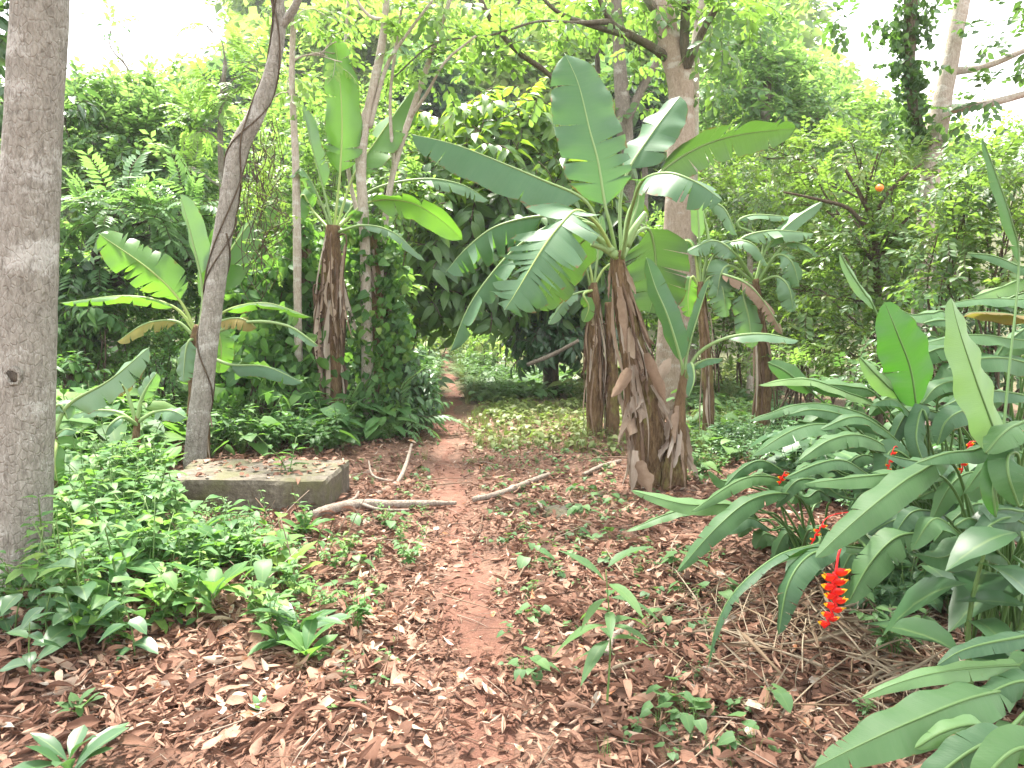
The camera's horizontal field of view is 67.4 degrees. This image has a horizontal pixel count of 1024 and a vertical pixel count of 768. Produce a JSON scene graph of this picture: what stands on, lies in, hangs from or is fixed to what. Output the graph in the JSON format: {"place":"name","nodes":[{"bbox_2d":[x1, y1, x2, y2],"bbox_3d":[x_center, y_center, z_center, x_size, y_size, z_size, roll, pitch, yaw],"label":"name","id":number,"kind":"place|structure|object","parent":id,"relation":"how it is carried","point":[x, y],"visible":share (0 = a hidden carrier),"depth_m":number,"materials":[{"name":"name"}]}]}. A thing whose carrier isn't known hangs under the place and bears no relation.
{"place":"outdoors","nodes":[
{"label":"outdoors","id":0,"kind":"place"},
{"bbox_2d":[412,333,525,358],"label":"bright grass","id":1,"kind":"structure","parent":0,"point":[479,345],"depth_m":20.03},
{"bbox_2d":[0,55,1023,767],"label":"ground","id":2,"kind":"structure","parent":0,"point":[580,759],"depth_m":3.60,"materials":[{"name":"soil"}]},
{"bbox_2d":[0,588,26,631],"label":"herb","id":3,"kind":"object","parent":2,"relation":"on","point":[6,624],"visible":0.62,"depth_m":3.46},
{"bbox_2d":[0,579,47,631],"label":"herb","id":4,"kind":"object","parent":2,"relation":"on","point":[9,601],"visible":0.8,"depth_m":3.44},
{"bbox_2d":[0,612,61,684],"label":"seedling","id":5,"kind":"object","parent":2,"relation":"on","point":[28,659],"visible":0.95,"depth_m":3.05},
{"bbox_2d":[0,0,69,593],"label":"tree","id":6,"kind":"object","parent":2,"relation":"on","point":[33,120],"visible":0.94,"depth_m":3.96,"materials":[{"name":"grey plant"}]},
{"bbox_2d":[9,578,69,631],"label":"herb","id":7,"kind":"object","parent":2,"relation":"on","point":[46,604],"visible":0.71,"depth_m":3.35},
{"bbox_2d":[0,0,105,144],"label":"shade tree","id":8,"kind":"object","parent":2,"relation":"on","point":[78,108],"visible":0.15,"depth_m":7.40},
{"bbox_2d":[13,722,128,767],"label":"seedling","id":9,"kind":"object","parent":2,"relation":"on","point":[50,747],"visible":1,"depth_m":2.46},
{"bbox_2d":[34,586,111,662],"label":"seedling","id":10,"kind":"object","parent":2,"relation":"on","point":[71,609],"visible":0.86,"depth_m":3.26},
{"bbox_2d":[54,687,104,717],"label":"seedling","id":11,"kind":"object","parent":2,"relation":"on","point":[79,709],"visible":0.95,"depth_m":2.85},
{"bbox_2d":[41,545,134,646],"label":"herb","id":12,"kind":"object","parent":2,"relation":"on","point":[84,591],"visible":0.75,"depth_m":3.35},
{"bbox_2d":[56,289,132,391],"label":"shade shrub","id":13,"kind":"object","parent":2,"relation":"on","point":[94,319],"visible":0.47,"depth_m":8.55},
{"bbox_2d":[53,348,149,499],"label":"banana plant","id":14,"kind":"object","parent":2,"relation":"on","point":[110,390],"visible":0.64,"depth_m":5.14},
{"bbox_2d":[74,497,146,597],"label":"herb","id":15,"kind":"object","parent":2,"relation":"on","point":[120,565],"visible":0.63,"depth_m":3.63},
{"bbox_2d":[97,600,157,660],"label":"seedling","id":16,"kind":"object","parent":2,"relation":"on","point":[140,624],"visible":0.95,"depth_m":3.26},
{"bbox_2d":[72,372,186,454],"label":"banana plant","id":17,"kind":"object","parent":2,"relation":"on","point":[151,383],"visible":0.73,"depth_m":6.13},
{"bbox_2d":[59,240,199,354],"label":"bright shrub","id":18,"kind":"object","parent":2,"relation":"on","point":[87,254],"depth_m":13.95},
{"bbox_2d":[70,64,192,177],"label":"hillside tree","id":19,"kind":"object","parent":2,"relation":"on","point":[116,68],"visible":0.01,"depth_m":36.17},
{"bbox_2d":[0,0,271,368],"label":"spreading tree","id":20,"kind":"object","parent":2,"relation":"on","point":[131,116],"visible":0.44,"depth_m":12.19,"materials":[{"name":"plant"}]},
{"bbox_2d":[57,262,255,429],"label":"leafy shrub","id":21,"kind":"object","parent":2,"relation":"on","point":[172,332],"visible":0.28,"depth_m":9.12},
{"bbox_2d":[140,463,193,532],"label":"herb","id":22,"kind":"object","parent":2,"relation":"on","point":[168,491],"visible":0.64,"depth_m":4.76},
{"bbox_2d":[58,145,280,386],"bbox_3d":[-4.621,-1.213,9.667,3.414,3.590,2.209,-3,6,-26],"label":"feathery tree","id":23,"kind":"object","parent":2,"relation":"on","point":[176,247],"visible":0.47,"depth_m":9.23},
{"bbox_2d":[57,246,110,380],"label":"climbing vine","id":24,"kind":"object","parent":23,"relation":"attached to","point":[86,291],"visible":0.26,"depth_m":8.95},
{"bbox_2d":[62,194,317,458],"bbox_3d":[-2.912,-0.551,7.430,2.392,2.657,1.050,1,6,7],"label":"banana plant","id":25,"kind":"object","parent":2,"relation":"on","point":[165,273],"visible":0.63,"depth_m":7.18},
{"bbox_2d":[150,0,272,387],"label":"yellowing tree","id":26,"kind":"object","parent":2,"relation":"on","point":[225,95],"visible":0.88,"depth_m":10.56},
{"bbox_2d":[0,340,456,655],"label":"undergrowth","id":27,"kind":"object","parent":2,"relation":"on","point":[94,440],"visible":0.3,"depth_m":4.43,"materials":[{"name":"plant"}]},
{"bbox_2d":[180,49,297,205],"bbox_3d":[-12.778,-11.253,36.934,5.394,9.459,5.769,3,7,30],"label":"hillside tree","id":28,"kind":"object","parent":2,"relation":"on","point":[215,63],"visible":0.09,"depth_m":35.19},
{"bbox_2d":[219,517,260,565],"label":"herb","id":29,"kind":"object","parent":2,"relation":"on","point":[226,537],"visible":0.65,"depth_m":4.24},
{"bbox_2d":[212,210,270,416],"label":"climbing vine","id":30,"kind":"object","parent":2,"relation":"on","point":[241,382],"visible":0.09,"depth_m":9.43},
{"bbox_2d":[183,0,302,468],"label":"leaning tree","id":31,"kind":"object","parent":2,"relation":"on","point":[214,288],"visible":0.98,"depth_m":6.65,"materials":[{"name":"grey plant"}]},
{"bbox_2d":[215,116,297,315],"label":"hanging vine","id":32,"kind":"object","parent":31,"relation":"hanging from","point":[257,185],"visible":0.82,"depth_m":7.22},
{"bbox_2d":[170,459,349,516],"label":"concrete block","id":33,"kind":"structure","parent":2,"relation":"on","point":[328,485],"depth_m":5.51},
{"bbox_2d":[175,452,345,483],"bbox_3d":[-1.946,0.638,5.902,1.250,0.114,0.830,1,6,7],"label":"leaf scatter","id":34,"kind":"object","parent":33,"relation":"on","point":[206,460],"visible":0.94,"depth_m":5.93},
{"bbox_2d":[244,536,291,597],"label":"seedling","id":35,"kind":"object","parent":2,"relation":"on","point":[263,568],"visible":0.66,"depth_m":3.70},
{"bbox_2d":[230,1,317,206],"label":"hillside tree","id":36,"kind":"object","parent":2,"relation":"on","point":[287,40],"visible":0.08,"depth_m":36.67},
{"bbox_2d":[245,433,309,473],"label":"seedling","id":37,"kind":"object","parent":2,"relation":"on","point":[291,455],"visible":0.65,"depth_m":5.78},
{"bbox_2d":[214,234,349,442],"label":"vine shrub","id":38,"kind":"object","parent":2,"relation":"on","point":[274,346],"visible":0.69,"depth_m":8.53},
{"bbox_2d":[267,215,324,410],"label":"climbing vine","id":39,"kind":"object","parent":2,"relation":"on","point":[310,247],"visible":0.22,"depth_m":8.93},
{"bbox_2d":[204,127,391,348],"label":"back shrub","id":40,"kind":"object","parent":2,"relation":"on","point":[306,158],"visible":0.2,"depth_m":11.43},
{"bbox_2d":[251,598,351,649],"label":"seedling","id":41,"kind":"object","parent":2,"relation":"on","point":[338,618],"visible":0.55,"depth_m":3.40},
{"bbox_2d":[277,614,337,662],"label":"seedling","id":42,"kind":"object","parent":2,"relation":"on","point":[304,639],"visible":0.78,"depth_m":3.23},
{"bbox_2d":[248,0,370,440],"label":"thin tree","id":43,"kind":"object","parent":2,"relation":"on","point":[292,99],"visible":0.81,"depth_m":8.37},
{"bbox_2d":[231,42,430,341],"bbox_3d":[-3.503,-3.235,14.671,3.980,6.490,2.727,0,6,0],"label":"airy shrub","id":44,"kind":"object","parent":2,"relation":"on","point":[381,106],"visible":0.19,"depth_m":14.52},
{"bbox_2d":[285,0,420,102],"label":"hillside tree","id":45,"kind":"object","parent":2,"relation":"on","point":[366,57],"visible":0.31,"depth_m":33.53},
{"bbox_2d":[323,579,386,627],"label":"seedling","id":46,"kind":"object","parent":2,"relation":"on","point":[360,609],"visible":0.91,"depth_m":3.51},
{"bbox_2d":[271,76,443,349],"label":"hedge shrub","id":47,"kind":"object","parent":2,"relation":"on","point":[426,192],"visible":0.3,"depth_m":12.14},
{"bbox_2d":[342,210,407,436],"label":"climbing vine","id":48,"kind":"object","parent":2,"relation":"on","point":[381,355],"visible":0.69,"depth_m":8.97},
{"bbox_2d":[312,491,456,517],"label":"fallen branch","id":49,"kind":"object","parent":2,"relation":"on","point":[357,503],"visible":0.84,"depth_m":5.56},
{"bbox_2d":[289,35,488,435],"bbox_3d":[-1.409,-1.611,8.941,2.254,4.568,1.245,0,6,0],"label":"banana plant","id":50,"kind":"object","parent":2,"relation":"on","point":[343,131],"visible":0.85,"depth_m":8.63,"materials":[{"name":"plant"}]},
{"bbox_2d":[358,229,419,429],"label":"climbing vine","id":51,"kind":"object","parent":2,"relation":"on","point":[408,354],"visible":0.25,"depth_m":9.25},
{"bbox_2d":[368,443,412,494],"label":"fallen branch","id":52,"kind":"object","parent":2,"relation":"on","point":[402,473],"visible":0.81,"depth_m":6.64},
{"bbox_2d":[301,0,485,417],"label":"pale tree","id":53,"kind":"object","parent":2,"relation":"on","point":[385,18],"visible":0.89,"depth_m":8.78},
{"bbox_2d":[342,295,452,429],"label":"path shrub","id":54,"kind":"object","parent":2,"relation":"on","point":[425,388],"visible":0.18,"depth_m":9.32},
{"bbox_2d":[325,365,469,446],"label":"feather shrub","id":55,"kind":"object","parent":2,"relation":"on","point":[404,386],"visible":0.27,"depth_m":8.90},
{"bbox_2d":[394,531,423,563],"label":"seedling","id":56,"kind":"object","parent":2,"relation":"on","point":[408,560],"visible":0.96,"depth_m":4.40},
{"bbox_2d":[361,37,481,298],"bbox_3d":[-3.171,-6.800,27.565,4.788,10.307,3.914,0,6,0],"label":"hillside tree","id":57,"kind":"object","parent":2,"relation":"on","point":[435,107],"visible":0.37,"depth_m":26.17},
{"bbox_2d":[410,0,521,62],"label":"hillside tree","id":58,"kind":"object","parent":2,"relation":"on","point":[455,6],"visible":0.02,"depth_m":31.83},
{"bbox_2d":[428,324,516,369],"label":"shrub","id":59,"kind":"object","parent":2,"relation":"on","point":[483,337],"visible":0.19,"depth_m":16.78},
{"bbox_2d":[429,348,529,767],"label":"path","id":60,"kind":"structure","parent":2,"relation":"on","point":[494,625],"depth_m":3.63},
{"bbox_2d":[437,0,566,115],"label":"hillside tree","id":61,"kind":"object","parent":2,"relation":"on","point":[504,78],"visible":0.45,"depth_m":27.70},
{"bbox_2d":[0,0,1017,278],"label":"hillside forest","id":62,"kind":"object","parent":2,"relation":"on","point":[806,18],"visible":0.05,"depth_m":42.09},
{"bbox_2d":[472,472,550,501],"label":"fallen branch","id":63,"kind":"object","parent":2,"relation":"on","point":[509,489],"visible":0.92,"depth_m":6.28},
{"bbox_2d":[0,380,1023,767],"bbox_3d":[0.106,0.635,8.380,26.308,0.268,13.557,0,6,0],"label":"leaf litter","id":64,"kind":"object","parent":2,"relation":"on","point":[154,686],"visible":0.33,"depth_m":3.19,"materials":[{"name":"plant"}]},
{"bbox_2d":[380,76,648,389],"bbox_3d":[-0.050,-2.436,12.944,4.852,5.408,3.377,0,6,0],"label":"broadleaf tree","id":65,"kind":"object","parent":2,"relation":"on","point":[484,125],"visible":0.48,"depth_m":12.20,"materials":[{"name":"plant"}]},
{"bbox_2d":[299,445,752,766],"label":"weeds","id":66,"kind":"object","parent":2,"relation":"on","point":[673,755],"visible":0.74,"depth_m":4.03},
{"bbox_2d":[507,646,550,680],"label":"seedling","id":67,"kind":"object","parent":2,"relation":"on","point":[522,672],"visible":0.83,"depth_m":3.09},
{"bbox_2d":[512,547,554,569],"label":"herb","id":68,"kind":"object","parent":2,"relation":"on","point":[522,561],"visible":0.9,"depth_m":4.40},
{"bbox_2d":[521,658,560,684],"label":"herb","id":69,"kind":"object","parent":2,"relation":"on","point":[544,663],"visible":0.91,"depth_m":3.06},
{"bbox_2d":[488,283,618,397],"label":"dark shrub","id":70,"kind":"object","parent":2,"relation":"on","point":[545,338],"visible":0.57,"depth_m":12.36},
{"bbox_2d":[526,339,578,365],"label":"fallen branch","id":71,"kind":"object","parent":70,"relation":"on","point":[548,356],"visible":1,"depth_m":11.80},
{"bbox_2d":[509,0,601,75],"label":"leaves","id":72,"kind":"object","parent":2,"relation":"on","point":[520,31],"visible":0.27,"depth_m":14.49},
{"bbox_2d":[542,505,573,518],"bbox_3d":[0.359,0.980,5.770,0.228,0.120,0.258,6,8,44],"label":"stone","id":73,"kind":"object","parent":2,"relation":"on","point":[563,509],"visible":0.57,"depth_m":5.71,"materials":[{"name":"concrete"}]},
{"bbox_2d":[548,216,623,436],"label":"banana plant","id":74,"kind":"object","parent":2,"relation":"on","point":[601,375],"visible":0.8,"depth_m":8.54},
{"bbox_2d":[389,0,787,408],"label":"canopy tree","id":75,"kind":"object","parent":2,"relation":"on","point":[673,51],"visible":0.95,"depth_m":10.49,"materials":[{"name":"plant"}]},
{"bbox_2d":[539,0,652,329],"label":"hillside tree","id":76,"kind":"object","parent":2,"relation":"on","point":[585,55],"visible":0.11,"depth_m":26.16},
{"bbox_2d":[411,344,780,483],"bbox_3d":[0.030,-0.167,13.888,5.817,0.683,14.628,-4,7,-33],"label":"ground cover","id":77,"kind":"object","parent":2,"relation":"on","point":[497,380],"visible":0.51,"depth_m":12.06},
{"bbox_2d":[411,54,795,492],"bbox_3d":[0.912,-0.885,6.156,3.333,3.649,1.892,0,6,0],"label":"banana plant","id":78,"kind":"object","parent":2,"relation":"on","point":[582,105],"visible":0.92,"depth_m":6.27,"materials":[{"name":"plant"}]},
{"bbox_2d":[553,546,659,704],"bbox_3d":[0.343,0.916,2.810,0.394,0.612,0.358,0,6,3],"label":"sapling","id":79,"kind":"object","parent":2,"relation":"on","point":[595,652],"visible":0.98,"depth_m":2.79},
{"bbox_2d":[558,0,679,361],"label":"brown tree","id":80,"kind":"object","parent":2,"relation":"on","point":[626,105],"visible":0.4,"depth_m":13.48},
{"bbox_2d":[591,42,707,280],"bbox_3d":[4.188,-6.048,25.235,4.579,9.689,4.528,0,6,0],"label":"hillside tree","id":81,"kind":"object","parent":2,"relation":"on","point":[637,124],"visible":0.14,"depth_m":23.97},
{"bbox_2d":[639,689,694,726],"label":"herb","id":82,"kind":"object","parent":2,"relation":"on","point":[647,706],"visible":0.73,"depth_m":2.74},
{"bbox_2d":[646,676,693,709],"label":"herb","id":83,"kind":"object","parent":2,"relation":"on","point":[667,696],"visible":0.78,"depth_m":2.82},
{"bbox_2d":[655,697,710,734],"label":"herb","id":84,"kind":"object","parent":2,"relation":"on","point":[689,722],"visible":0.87,"depth_m":2.63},
{"bbox_2d":[597,162,782,363],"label":"wild shrub","id":85,"kind":"object","parent":2,"relation":"on","point":[658,222],"visible":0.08,"depth_m":14.82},
{"bbox_2d":[668,693,711,719],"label":"herb","id":86,"kind":"object","parent":2,"relation":"on","point":[676,715],"visible":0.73,"depth_m":2.77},
{"bbox_2d":[611,222,821,400],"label":"forest shrub","id":87,"kind":"object","parent":2,"relation":"on","point":[696,337],"visible":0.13,"depth_m":12.16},
{"bbox_2d":[644,257,798,490],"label":"young banana plant","id":88,"kind":"object","parent":2,"relation":"on","point":[679,459],"visible":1,"depth_m":6.23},
{"bbox_2d":[679,202,767,445],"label":"banana plant","id":89,"kind":"object","parent":2,"relation":"on","point":[699,225],"visible":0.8,"depth_m":8.13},
{"bbox_2d":[689,0,768,398],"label":"slim tree","id":90,"kind":"object","parent":2,"relation":"on","point":[740,74],"visible":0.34,"depth_m":11.81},
{"bbox_2d":[627,459,865,665],"bbox_3d":[1.300,0.827,3.966,1.342,0.696,1.936,0,6,0],"label":"heliconia plant","id":91,"kind":"object","parent":2,"relation":"on","point":[739,517],"visible":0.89,"depth_m":4.05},
{"bbox_2d":[716,711,780,752],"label":"herb","id":92,"kind":"object","parent":2,"relation":"on","point":[727,737],"visible":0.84,"depth_m":2.58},
{"bbox_2d":[476,547,1023,767],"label":"stalk litter","id":93,"kind":"object","parent":2,"relation":"on","point":[842,620],"visible":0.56,"depth_m":3.27,"materials":[{"name":"plant"}]},
{"bbox_2d":[699,53,800,316],"bbox_3d":[8.123,-7.727,28.988,5.648,11.178,5.026,0,6,0],"label":"hillside tree","id":94,"kind":"object","parent":2,"relation":"on","point":[720,114],"visible":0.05,"depth_m":27.58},
{"bbox_2d":[687,202,822,438],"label":"banana plant","id":95,"kind":"object","parent":2,"relation":"on","point":[752,310],"visible":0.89,"depth_m":8.05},
{"bbox_2d":[698,116,824,396],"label":"twiggy shrub","id":96,"kind":"object","parent":2,"relation":"on","point":[721,190],"visible":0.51,"depth_m":11.67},
{"bbox_2d":[760,683,792,712],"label":"herb","id":97,"kind":"object","parent":2,"relation":"on","point":[782,696],"visible":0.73,"depth_m":2.77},
{"bbox_2d":[677,0,900,363],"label":"round tree","id":98,"kind":"object","parent":2,"relation":"on","point":[794,92],"visible":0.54,"depth_m":17.23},
{"bbox_2d":[760,339,845,424],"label":"yellow shrub","id":99,"kind":"object","parent":2,"relation":"on","point":[796,360],"visible":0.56,"depth_m":8.26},
{"bbox_2d":[733,290,891,436],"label":"mixed shrub","id":100,"kind":"object","parent":2,"relation":"on","point":[795,327],"visible":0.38,"depth_m":8.99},
{"bbox_2d":[715,98,981,424],"bbox_3d":[3.784,-1.367,9.221,2.250,4.065,3.329,0,6,0],"label":"citrus tree","id":101,"kind":"object","parent":2,"relation":"on","point":[873,214],"visible":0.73,"depth_m":8.45,"materials":[{"name":"plant"}]},
{"bbox_2d":[705,390,1022,631],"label":"shade undergrowth","id":102,"kind":"object","parent":2,"relation":"on","point":[900,578],"visible":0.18,"depth_m":6.08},
{"bbox_2d":[728,152,1020,406],"bbox_3d":[5.430,-1.628,11.955,4.187,3.990,2.799,0,6,0],"label":"tangled shrub","id":103,"kind":"object","parent":2,"relation":"on","point":[840,199],"visible":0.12,"depth_m":11.77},
{"bbox_2d":[749,252,1019,628],"bbox_3d":[1.795,0.235,3.892,2.230,1.828,1.059,-5,7,-38],"label":"heliconia plant","id":104,"kind":"object","parent":2,"relation":"on","point":[903,350],"visible":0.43,"depth_m":3.83,"materials":[{"name":"plant"}]},
{"bbox_2d":[849,592,936,659],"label":"shrub","id":105,"kind":"object","parent":2,"relation":"on","point":[880,615],"visible":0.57,"depth_m":3.25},
{"bbox_2d":[792,0,1023,424],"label":"white tree","id":106,"kind":"object","parent":2,"relation":"on","point":[944,109],"visible":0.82,"depth_m":8.62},
{"bbox_2d":[868,0,967,152],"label":"ivy trunk","id":107,"kind":"object","parent":106,"relation":"attached to","point":[905,41],"visible":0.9,"depth_m":8.43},
{"bbox_2d":[803,69,1023,354],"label":"bright tree","id":108,"kind":"object","parent":2,"relation":"on","point":[872,114],"visible":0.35,"depth_m":19.28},
{"bbox_2d":[805,138,1023,650],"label":"heliconia plant","id":109,"kind":"object","parent":2,"relation":"on","point":[996,455],"visible":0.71,"depth_m":2.85,"materials":[{"name":"plant"}]},
{"bbox_2d":[807,280,1023,435],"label":"dense shrub","id":110,"kind":"object","parent":2,"relation":"on","point":[860,406],"visible":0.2,"depth_m":6.77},
{"bbox_2d":[814,630,1023,767],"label":"heliconia plant","id":111,"kind":"object","parent":2,"relation":"on","point":[956,718],"visible":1,"depth_m":2.17,"materials":[{"name":"plant"}]},
{"bbox_2d":[859,253,1023,502],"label":"heliconia plant","id":112,"kind":"object","parent":2,"relation":"on","point":[949,416],"visible":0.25,"depth_m":4.13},
{"bbox_2d":[864,506,1023,684],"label":"shrub","id":113,"kind":"object","parent":2,"relation":"on","point":[973,580],"visible":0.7,"depth_m":2.85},
{"bbox_2d":[883,124,1023,444],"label":"broad shrub","id":114,"kind":"object","parent":2,"relation":"on","point":[959,242],"visible":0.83,"depth_m":6.49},
{"bbox_2d":[945,526,1023,660],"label":"shrub","id":115,"kind":"object","parent":2,"relation":"on","point":[972,542],"visible":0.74,"depth_m":2.69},
{"bbox_2d":[948,495,1023,632],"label":"shrub","id":116,"kind":"object","parent":2,"relation":"on","point":[957,613],"visible":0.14,"depth_m":3.02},
{"bbox_2d":[0,0,1023,165],"label":"sky","id":117,"kind":"structure","parent":0,"point":[155,34],"materials":[{"name":"white"}]},
{"bbox_2d":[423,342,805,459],"bbox_3d":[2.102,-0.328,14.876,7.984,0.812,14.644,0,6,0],"label":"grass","id":118,"kind":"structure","parent":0,"point":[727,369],"depth_m":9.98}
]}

